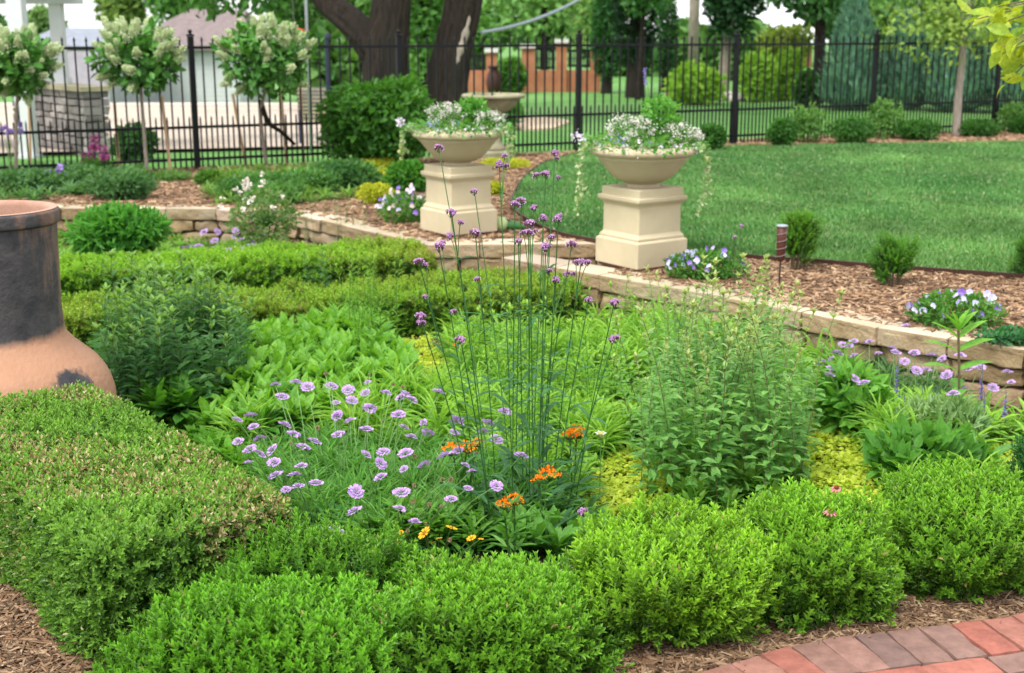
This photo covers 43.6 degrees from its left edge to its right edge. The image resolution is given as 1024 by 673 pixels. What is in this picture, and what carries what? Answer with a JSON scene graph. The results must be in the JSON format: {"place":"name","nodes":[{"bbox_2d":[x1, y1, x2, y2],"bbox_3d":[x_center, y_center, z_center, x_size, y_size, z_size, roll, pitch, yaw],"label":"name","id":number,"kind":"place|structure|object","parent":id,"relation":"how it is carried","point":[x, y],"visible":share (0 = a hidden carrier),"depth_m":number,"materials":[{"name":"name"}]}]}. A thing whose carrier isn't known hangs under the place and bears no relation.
{"place":"outdoors","nodes":[
{"label":"outdoors","id":0,"kind":"place"},
{"bbox_2d":[0,107,339,152],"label":"driveway","id":1,"kind":"structure","parent":0,"point":[155,112],"depth_m":27.90,"materials":[{"name":"concrete"}]},
{"bbox_2d":[157,9,271,102],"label":"white house","id":2,"kind":"structure","parent":0,"point":[182,23],"depth_m":59.03,"materials":[{"name":"paint"}]},
{"bbox_2d":[0,0,804,37],"label":"sky","id":3,"kind":"structure","parent":0,"point":[78,15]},
{"bbox_2d":[0,34,1009,170],"bbox_3d":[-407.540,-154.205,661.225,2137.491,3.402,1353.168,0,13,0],"label":"lawn","id":4,"kind":"structure","parent":0,"point":[565,96],"depth_m":23.70,"materials":[{"name":"plant"}]},
{"bbox_2d":[0,0,82,158],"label":"porch","id":5,"kind":"object","parent":4,"relation":"on","point":[16,11],"visible":0.41,"depth_m":16.18,"materials":[{"name":"white paint"}]},
{"bbox_2d":[12,81,111,155],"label":"stone half wall","id":6,"kind":"structure","parent":4,"relation":"on","point":[60,101],"depth_m":16.64,"materials":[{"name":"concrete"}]},
{"bbox_2d":[39,28,159,102],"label":"grey house","id":7,"kind":"structure","parent":4,"relation":"on","point":[79,35],"depth_m":52.51,"materials":[{"name":"paint"}]},
{"bbox_2d":[90,0,148,26],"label":"tree","id":8,"kind":"object","parent":4,"relation":"on","point":[112,10],"visible":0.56,"depth_m":70.89,"materials":[{"name":"green plant"}]},
{"bbox_2d":[108,121,160,160],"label":"shrub","id":9,"kind":"object","parent":4,"relation":"on","point":[132,143],"visible":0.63,"depth_m":15.51,"materials":[{"name":"green plant"}]},
{"bbox_2d":[155,0,410,82],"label":"tree","id":10,"kind":"object","parent":4,"relation":"on","point":[383,21],"visible":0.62,"depth_m":19.34,"materials":[{"name":"brown plant"}]},
{"bbox_2d":[409,0,443,88],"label":"tree","id":11,"kind":"object","parent":4,"relation":"on","point":[425,19],"visible":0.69,"depth_m":26.06,"materials":[{"name":"green plant"}]},
{"bbox_2d":[423,0,482,125],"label":"tree","id":12,"kind":"object","parent":4,"relation":"on","point":[460,19],"visible":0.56,"depth_m":19.84,"materials":[{"name":"brown plant"}]},
{"bbox_2d":[0,0,1015,101],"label":"wood foliage","id":13,"kind":"object","parent":4,"relation":"on","point":[319,28],"visible":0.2,"depth_m":42.36,"materials":[{"name":"green plant"}]},
{"bbox_2d":[0,29,1023,169],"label":"iron fence","id":14,"kind":"object","parent":4,"relation":"on","point":[578,115],"visible":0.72,"depth_m":16.29,"materials":[{"name":"metal"}]},
{"bbox_2d":[468,39,599,91],"bbox_3d":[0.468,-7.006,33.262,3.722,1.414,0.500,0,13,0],"label":"brick building","id":15,"kind":"structure","parent":4,"relation":"on","point":[531,75],"depth_m":33.20,"materials":[{"name":"brick"}]},
{"bbox_2d":[482,0,599,69],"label":"tree","id":16,"kind":"object","parent":4,"relation":"on","point":[546,6],"visible":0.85,"depth_m":44.40,"materials":[{"name":"green plant"}]},
{"bbox_2d":[587,0,625,93],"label":"columnar evergreen","id":17,"kind":"object","parent":4,"relation":"on","point":[602,11],"visible":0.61,"depth_m":32.00,"materials":[{"name":"green plant"}]},
{"bbox_2d":[609,0,663,97],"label":"cypress","id":18,"kind":"object","parent":4,"relation":"on","point":[623,27],"visible":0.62,"depth_m":30.02,"materials":[{"name":"green plant"}]},
{"bbox_2d":[620,0,672,99],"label":"tree","id":19,"kind":"object","parent":4,"relation":"on","point":[657,5],"visible":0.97,"depth_m":29.10,"materials":[{"name":"green plant"}]},
{"bbox_2d":[654,0,680,91],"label":"columnar evergreen","id":20,"kind":"object","parent":4,"relation":"on","point":[672,27],"visible":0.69,"depth_m":32.99,"materials":[{"name":"green plant"}]},
{"bbox_2d":[661,59,727,105],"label":"shrub","id":21,"kind":"object","parent":4,"relation":"on","point":[694,84],"visible":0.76,"depth_m":27.24,"materials":[{"name":"green plant"}]},
{"bbox_2d":[700,0,767,90],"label":"tree","id":22,"kind":"object","parent":4,"relation":"on","point":[731,16],"visible":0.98,"depth_m":30.81,"materials":[{"name":"green plant"}]},
{"bbox_2d":[656,6,828,66],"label":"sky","id":23,"kind":"structure","parent":4,"relation":"on","point":[773,15],"depth_m":58.95,"materials":[{"name":"white paint"}]},
{"bbox_2d":[738,49,781,102],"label":"shrub","id":24,"kind":"object","parent":4,"relation":"on","point":[761,75],"visible":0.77,"depth_m":28.24,"materials":[{"name":"green plant"}]},
{"bbox_2d":[755,22,813,57],"bbox_3d":[6.460,-6.492,30.300,1.390,1.846,1.341,6,15,25],"label":"tree","id":25,"kind":"object","parent":4,"relation":"on","point":[798,31],"visible":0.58,"depth_m":29.98,"materials":[{"name":"green plant"}]},
{"bbox_2d":[769,42,806,100],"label":"shrub","id":26,"kind":"object","parent":4,"relation":"on","point":[789,72],"visible":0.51,"depth_m":28.70,"materials":[{"name":"green plant"}]},
{"bbox_2d":[760,0,847,101],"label":"tree","id":27,"kind":"object","parent":4,"relation":"on","point":[820,11],"visible":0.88,"depth_m":28.04,"materials":[{"name":"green plant"}]},
{"bbox_2d":[815,0,890,110],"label":"blue juniper","id":28,"kind":"object","parent":4,"relation":"on","point":[855,20],"visible":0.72,"depth_m":25.04,"materials":[{"name":"green plant"}]},
{"bbox_2d":[877,8,935,109],"bbox_3d":[7.896,-5.560,25.713,1.444,2.058,1.497,13,18,43],"label":"blue juniper","id":29,"kind":"object","parent":4,"relation":"on","point":[898,32],"visible":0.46,"depth_m":25.35,"materials":[{"name":"green plant"}]},
{"bbox_2d":[919,17,994,111],"bbox_3d":[8.763,-5.303,24.994,1.725,1.892,1.675,0,13,0],"label":"blue juniper","id":30,"kind":"object","parent":4,"relation":"on","point":[947,75],"visible":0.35,"depth_m":24.57,"materials":[{"name":"green plant"}]},
{"bbox_2d":[0,242,1022,671],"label":"garden soil","id":31,"kind":"structure","parent":0,"point":[480,556],"depth_m":5.29,"materials":[{"name":"soil"}]},
{"bbox_2d":[0,200,116,398],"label":"clay chimney","id":32,"kind":"object","parent":31,"relation":"on","point":[41,346],"visible":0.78,"depth_m":5.08,"materials":[{"name":"ceramic"}]},
{"bbox_2d":[0,572,117,672],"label":"bark mulch","id":33,"kind":"object","parent":31,"relation":"on","point":[23,627],"visible":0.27,"depth_m":3.64,"materials":[{"name":"wood"}]},
{"bbox_2d":[0,379,293,670],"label":"clipped hedge","id":34,"kind":"object","parent":31,"relation":"on","point":[116,512],"visible":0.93,"depth_m":3.78,"materials":[{"name":"green plant"}]},
{"bbox_2d":[120,362,212,423],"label":"broad leaf perennial","id":35,"kind":"object","parent":31,"relation":"on","point":[186,397],"visible":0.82,"depth_m":5.84,"materials":[{"name":"plant"}]},
{"bbox_2d":[86,248,257,425],"bbox_3d":[-1.742,-0.026,6.558,0.881,0.702,1.781,-4,14,-17],"label":"tall perennial","id":36,"kind":"object","parent":31,"relation":"on","point":[164,339],"visible":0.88,"depth_m":6.17,"materials":[{"name":"green plant"}]},
{"bbox_2d":[58,229,304,258],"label":"leafy undergrowth","id":37,"kind":"object","parent":31,"relation":"on","point":[179,240],"visible":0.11,"depth_m":10.93,"materials":[{"name":"green plant"}]},
{"bbox_2d":[163,408,315,515],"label":"leafy undergrowth","id":38,"kind":"object","parent":31,"relation":"on","point":[187,426],"visible":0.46,"depth_m":5.41,"materials":[{"name":"green plant"}]},
{"bbox_2d":[59,234,438,302],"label":"clipped hedge","id":39,"kind":"object","parent":31,"relation":"on","point":[267,264],"visible":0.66,"depth_m":8.63,"materials":[{"name":"green plant"}]},
{"bbox_2d":[84,560,419,672],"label":"boxwood","id":40,"kind":"object","parent":31,"relation":"on","point":[242,623],"visible":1,"depth_m":3.22,"materials":[{"name":"green plant"}]},
{"bbox_2d":[190,301,426,435],"bbox_3d":[-0.985,0.130,6.445,1.162,0.271,2.126,0,13,0],"label":"broad leaf perennial","id":41,"kind":"object","parent":31,"relation":"on","point":[326,336],"visible":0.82,"depth_m":6.29,"materials":[{"name":"plant"}]},
{"bbox_2d":[202,506,417,597],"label":"boxwood","id":42,"kind":"object","parent":31,"relation":"on","point":[279,551],"visible":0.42,"depth_m":3.62,"materials":[{"name":"green plant"}]},
{"bbox_2d":[61,265,590,349],"bbox_3d":[-1.252,-0.161,7.904,3.602,0.399,0.757,-4,14,-16],"label":"clipped hedge","id":43,"kind":"object","parent":31,"relation":"on","point":[80,310],"visible":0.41,"depth_m":7.88,"materials":[{"name":"green plant"}]},
{"bbox_2d":[57,204,595,275],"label":"retaining wall","id":44,"kind":"structure","parent":31,"relation":"on","point":[193,221],"depth_m":10.33,"materials":[{"name":"stone"}]},
{"bbox_2d":[333,247,408,350],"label":"feathery perennial","id":45,"kind":"object","parent":31,"relation":"on","point":[369,294],"visible":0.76,"depth_m":7.17,"materials":[{"name":"green plant"}]},
{"bbox_2d":[232,371,592,556],"bbox_3d":[-0.392,0.525,4.893,1.320,0.506,1.869,-4,14,-18],"label":"pincushion flower","id":46,"kind":"object","parent":31,"relation":"on","point":[343,466],"visible":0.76,"depth_m":4.89,"materials":[{"name":"green plant"}]},
{"bbox_2d":[342,483,507,566],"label":"yellow daisy","id":47,"kind":"object","parent":31,"relation":"on","point":[472,521],"visible":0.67,"depth_m":4.47,"materials":[{"name":"green plant"}]},
{"bbox_2d":[373,543,634,672],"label":"boxwood","id":48,"kind":"object","parent":31,"relation":"on","point":[500,613],"visible":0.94,"depth_m":3.39,"materials":[{"name":"green plant"}]},
{"bbox_2d":[464,290,549,375],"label":"lance leaf perennial","id":49,"kind":"object","parent":31,"relation":"on","point":[509,305],"visible":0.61,"depth_m":6.78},
{"bbox_2d":[489,492,535,560],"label":"butterfly weed","id":50,"kind":"object","parent":31,"relation":"on","point":[514,534],"visible":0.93,"depth_m":4.18,"materials":[{"name":"green plant"}]},
{"bbox_2d":[413,144,619,555],"bbox_3d":[0.030,0.026,4.658,0.710,1.387,1.189,0,13,0],"label":"tall verbena","id":51,"kind":"object","parent":31,"relation":"on","point":[544,432],"visible":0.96,"depth_m":4.60,"materials":[{"name":"green plant"}]},
{"bbox_2d":[430,304,622,421],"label":"fine stemmed perennial","id":52,"kind":"object","parent":31,"relation":"on","point":[499,360],"visible":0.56,"depth_m":6.50,"materials":[{"name":"green plant"}]},
{"bbox_2d":[483,502,615,565],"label":"leafy undergrowth","id":53,"kind":"object","parent":31,"relation":"on","point":[557,539],"visible":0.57,"depth_m":4.38,"materials":[{"name":"green plant"}]},
{"bbox_2d":[560,313,646,407],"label":"lance leaf perennial","id":54,"kind":"object","parent":31,"relation":"on","point":[611,373],"visible":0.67,"depth_m":6.20,"materials":[{"name":"plant"}]},
{"bbox_2d":[197,289,1023,511],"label":"leafy undergrowth","id":55,"kind":"object","parent":31,"relation":"on","point":[423,387],"visible":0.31,"depth_m":5.75,"materials":[{"name":"green plant"}]},
{"bbox_2d":[562,489,795,652],"bbox_3d":[0.484,0.702,3.766,0.681,0.437,0.663,0,13,0],"label":"boxwood","id":56,"kind":"object","parent":31,"relation":"on","point":[659,574],"visible":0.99,"depth_m":3.58,"materials":[{"name":"green plant"}]},
{"bbox_2d":[351,331,1016,565],"bbox_3d":[0.728,0.404,5.832,3.146,0.168,3.774,0,13,0],"label":"golden ground cover","id":57,"kind":"object","parent":31,"relation":"on","point":[823,473],"visible":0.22,"depth_m":5.36,"materials":[{"name":"yellow plant"}]},
{"bbox_2d":[633,361,814,517],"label":"leafy undergrowth","id":58,"kind":"object","parent":31,"relation":"on","point":[689,492],"visible":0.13,"depth_m":5.08,"materials":[{"name":"green plant"}]},
{"bbox_2d":[611,252,846,510],"bbox_3d":[0.909,0.077,5.675,0.977,0.870,2.068,0,13,0],"label":"tall perennial","id":59,"kind":"object","parent":31,"relation":"on","point":[769,404],"visible":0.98,"depth_m":5.13,"materials":[{"name":"green plant"}]},
{"bbox_2d":[501,253,1023,409],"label":"retaining wall","id":60,"kind":"structure","parent":31,"relation":"on","point":[903,339],"depth_m":6.81,"materials":[{"name":"stone"}]},
{"bbox_2d":[570,579,1023,672],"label":"bark mulch","id":61,"kind":"object","parent":31,"relation":"on","point":[931,611],"visible":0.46,"depth_m":3.71,"materials":[{"name":"wood"}]},
{"bbox_2d":[736,476,910,639],"bbox_3d":[0.943,0.663,3.903,0.558,0.437,0.608,0,13,0],"label":"boxwood","id":62,"kind":"object","parent":31,"relation":"on","point":[840,561],"visible":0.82,"depth_m":3.74,"materials":[{"name":"green plant"}]},
{"bbox_2d":[806,352,905,437],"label":"leaf perennial","id":63,"kind":"object","parent":31,"relation":"on","point":[835,405],"visible":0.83,"depth_m":5.82,"materials":[{"name":"plant"}]},
{"bbox_2d":[808,323,1015,404],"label":"pincushion flower","id":64,"kind":"object","parent":31,"relation":"on","point":[908,382],"visible":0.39,"depth_m":6.27,"materials":[{"name":"purple plant"}]},
{"bbox_2d":[859,411,1016,490],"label":"leaf perennial","id":65,"kind":"object","parent":31,"relation":"on","point":[905,442],"visible":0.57,"depth_m":5.11,"materials":[{"name":"plant"}]},
{"bbox_2d":[893,392,998,442],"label":"sage plant","id":66,"kind":"object","parent":31,"relation":"on","point":[934,406],"visible":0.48,"depth_m":5.52,"materials":[{"name":"green plant"}]},
{"bbox_2d":[874,453,1023,605],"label":"boxwood","id":67,"kind":"object","parent":31,"relation":"on","point":[958,530],"visible":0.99,"depth_m":3.92,"materials":[{"name":"green plant"}]},
{"bbox_2d":[923,309,992,407],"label":"green stalk","id":68,"kind":"object","parent":31,"relation":"on","point":[959,324],"visible":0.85,"depth_m":5.60,"materials":[{"name":"green plant"}]},
{"bbox_2d":[0,132,1023,330],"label":"mulch bed","id":69,"kind":"object","parent":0,"point":[208,203],"visible":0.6,"depth_m":9.99,"materials":[{"name":"wood"}]},
{"bbox_2d":[0,166,62,194],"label":"spreading perennial","id":70,"kind":"object","parent":69,"relation":"on","point":[12,178],"visible":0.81,"depth_m":12.07,"materials":[{"name":"green plant"}]},
{"bbox_2d":[0,22,64,170],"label":"flowering standard","id":71,"kind":"object","parent":69,"relation":"on","point":[24,68],"visible":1,"depth_m":12.79,"materials":[{"name":"green plant"}]},
{"bbox_2d":[76,166,157,200],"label":"spreading perennial","id":72,"kind":"object","parent":69,"relation":"on","point":[122,183],"visible":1,"depth_m":11.66,"materials":[{"name":"green plant"}]},
{"bbox_2d":[60,198,175,255],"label":"flowering bush","id":73,"kind":"object","parent":69,"relation":"on","point":[117,225],"visible":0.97,"depth_m":8.88,"materials":[{"name":"green plant"}]},
{"bbox_2d":[83,15,186,172],"bbox_3d":[-3.915,-2.533,13.539,1.010,1.681,1.046,5,14,20],"label":"flowering standard","id":74,"kind":"object","parent":69,"relation":"on","point":[150,54],"visible":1,"depth_m":13.23,"materials":[{"name":"green plant"}]},
{"bbox_2d":[0,154,412,205],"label":"bed ground cover","id":75,"kind":"object","parent":69,"relation":"on","point":[70,189],"visible":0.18,"depth_m":11.96,"materials":[{"name":"green plant"}]},
{"bbox_2d":[211,169,307,200],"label":"spreading perennial","id":76,"kind":"object","parent":69,"relation":"on","point":[233,181],"visible":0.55,"depth_m":11.73,"materials":[{"name":"green plant"}]},
{"bbox_2d":[217,171,303,245],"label":"white rose","id":77,"kind":"object","parent":69,"relation":"on","point":[262,218],"visible":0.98,"depth_m":9.22,"materials":[{"name":"green plant"}]},
{"bbox_2d":[209,12,319,165],"bbox_3d":[-2.651,-2.648,13.939,1.116,1.728,1.128,6,15,24],"label":"flowering standard","id":78,"kind":"object","parent":69,"relation":"on","point":[267,70],"visible":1,"depth_m":13.69,"materials":[{"name":"green plant"}]},
{"bbox_2d":[44,150,583,242],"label":"bark mulch","id":79,"kind":"object","parent":69,"relation":"on","point":[182,185],"visible":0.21,"depth_m":11.57,"materials":[{"name":"wood"}]},
{"bbox_2d":[306,155,382,189],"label":"spreading perennial","id":80,"kind":"object","parent":69,"relation":"on","point":[353,173],"visible":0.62,"depth_m":12.37,"materials":[{"name":"green plant"}]},
{"bbox_2d":[314,72,453,161],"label":"bush","id":81,"kind":"object","parent":69,"relation":"on","point":[361,123],"visible":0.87,"depth_m":14.29,"materials":[{"name":"green plant"}]},
{"bbox_2d":[375,183,425,222],"bbox_3d":[-0.883,-1.078,10.418,0.482,0.342,0.523,0,13,0],"label":"pansy","id":82,"kind":"object","parent":69,"relation":"on","point":[407,197],"visible":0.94,"depth_m":10.33,"materials":[{"name":"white plant"}]},
{"bbox_2d":[380,157,425,192],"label":"spreading perennial","id":83,"kind":"object","parent":69,"relation":"on","point":[403,174],"visible":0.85,"depth_m":12.25,"materials":[{"name":"green plant"}]},
{"bbox_2d":[420,162,496,236],"bbox_3d":[-0.410,-1.055,9.802,0.431,0.522,0.431,-9,16,-34],"label":"pedestal","id":84,"kind":"object","parent":69,"relation":"on","point":[461,182],"visible":0.83,"depth_m":9.66,"materials":[{"name":"stone"}]},
{"bbox_2d":[412,126,503,165],"bbox_3d":[-0.410,-1.440,9.711,0.696,0.268,0.696,0,13,0],"label":"urn","id":85,"kind":"object","parent":84,"relation":"on","point":[460,151],"visible":0.81,"depth_m":9.49,"materials":[{"name":"stone"}]},
{"bbox_2d":[395,117,514,139],"bbox_3d":[-0.429,-1.587,9.675,0.917,0.166,0.880,0,13,0],"label":"urn filler","id":86,"kind":"object","parent":85,"relation":"in","point":[423,123],"visible":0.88,"depth_m":9.47,"materials":[{"name":"green plant"}]},
{"bbox_2d":[461,92,524,158],"bbox_3d":[-0.225,-2.564,15.605,0.776,0.775,0.776,0,13,0],"label":"bird bath","id":87,"kind":"object","parent":69,"relation":"on","point":[502,102],"visible":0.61,"depth_m":15.38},
{"bbox_2d":[596,183,687,271],"bbox_3d":[0.854,-0.730,8.435,0.431,0.522,0.431,-9,16,-34],"label":"pedestal","id":88,"kind":"object","parent":69,"relation":"on","point":[641,229],"visible":0.91,"depth_m":8.29,"materials":[{"name":"stone"}]},
{"bbox_2d":[590,141,696,187],"bbox_3d":[0.854,-1.114,8.344,0.696,0.268,0.696,0,13,0],"label":"urn","id":89,"kind":"object","parent":88,"relation":"on","point":[649,169],"visible":0.78,"depth_m":8.13,"materials":[{"name":"stone"}]},
{"bbox_2d":[570,129,710,159],"bbox_3d":[0.835,-1.260,8.310,0.918,0.178,0.879,0,13,0],"label":"urn filler","id":90,"kind":"object","parent":89,"relation":"in","point":[662,141],"visible":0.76,"depth_m":8.10,"materials":[{"name":"green plant"}]},
{"bbox_2d":[636,68,684,148],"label":"potted plant","id":91,"kind":"object","parent":89,"relation":"in","point":[655,105],"visible":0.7,"depth_m":8.29,"materials":[{"name":"green plant"}]},
{"bbox_2d":[662,246,751,281],"bbox_3d":[1.219,-0.448,8.004,0.559,0.245,0.359,0,13,0],"label":"pansy","id":92,"kind":"object","parent":69,"relation":"on","point":[691,259],"visible":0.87,"depth_m":7.94,"materials":[{"name":"green plant"}]},
{"bbox_2d":[779,209,826,269],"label":"young boxwood","id":93,"kind":"object","parent":69,"relation":"on","point":[802,229],"visible":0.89,"depth_m":8.18,"materials":[{"name":"green plant"}]},
{"bbox_2d":[787,100,831,142],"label":"loose shrub","id":94,"kind":"object","parent":69,"relation":"on","point":[803,118],"visible":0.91,"depth_m":17.65,"materials":[{"name":"green plant"}]},
{"bbox_2d":[608,257,1023,344],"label":"bark mulch","id":95,"kind":"object","parent":69,"relation":"on","point":[851,298],"visible":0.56,"depth_m":7.70,"materials":[{"name":"wood"}]},
{"bbox_2d":[678,129,1023,145],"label":"bark mulch","id":96,"kind":"object","parent":69,"relation":"on","point":[1006,135],"visible":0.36,"depth_m":18.17,"materials":[{"name":"wood"}]},
{"bbox_2d":[826,115,878,143],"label":"round shrub","id":97,"kind":"object","parent":69,"relation":"on","point":[857,131],"visible":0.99,"depth_m":17.54,"materials":[{"name":"green plant"}]},
{"bbox_2d":[864,96,905,139],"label":"loose shrub","id":98,"kind":"object","parent":69,"relation":"on","point":[888,122],"visible":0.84,"depth_m":18.27,"materials":[{"name":"green plant"}]},
{"bbox_2d":[865,229,922,286],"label":"young boxwood","id":99,"kind":"object","parent":69,"relation":"on","point":[892,257],"visible":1,"depth_m":7.72,"materials":[{"name":"green plant"}]},
{"bbox_2d":[893,117,942,140],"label":"round shrub","id":100,"kind":"object","parent":69,"relation":"on","point":[916,128],"visible":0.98,"depth_m":18.06,"materials":[{"name":"green plant"}]},
{"bbox_2d":[860,0,1022,136],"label":"young tree","id":101,"kind":"object","parent":69,"relation":"on","point":[954,28],"visible":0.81,"depth_m":18.28,"materials":[{"name":"green plant"}]},
{"bbox_2d":[903,287,1009,329],"bbox_3d":[2.335,-0.143,6.713,0.546,0.240,0.367,0,13,0],"label":"pansy","id":102,"kind":"object","parent":69,"relation":"on","point":[960,300],"visible":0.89,"depth_m":6.65,"materials":[{"name":"green plant"}]},
{"bbox_2d":[512,140,1023,276],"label":"lawn grass","id":103,"kind":"structure","parent":0,"point":[901,178],"depth_m":11.70,"materials":[{"name":"plant"}]},
{"bbox_2d":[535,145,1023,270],"bbox_3d":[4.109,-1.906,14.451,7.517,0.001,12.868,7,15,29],"label":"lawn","id":104,"kind":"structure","parent":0,"point":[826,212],"depth_m":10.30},
{"bbox_2d":[510,151,1023,280],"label":"lawn edging","id":105,"kind":"object","parent":104,"relation":"on","point":[845,264],"visible":0.4,"depth_m":8.46,"materials":[{"name":"plastic"}]},
{"bbox_2d":[701,613,1023,672],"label":"brick path","id":106,"kind":"structure","parent":0,"point":[995,646],"depth_m":3.56,"materials":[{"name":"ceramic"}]},
{"bbox_2d":[957,0,1023,94],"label":"leafy bough","id":107,"kind":"object","parent":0,"point":[1009,61],"visible":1,"depth_m":6.98,"materials":[{"name":"yellow plant"}]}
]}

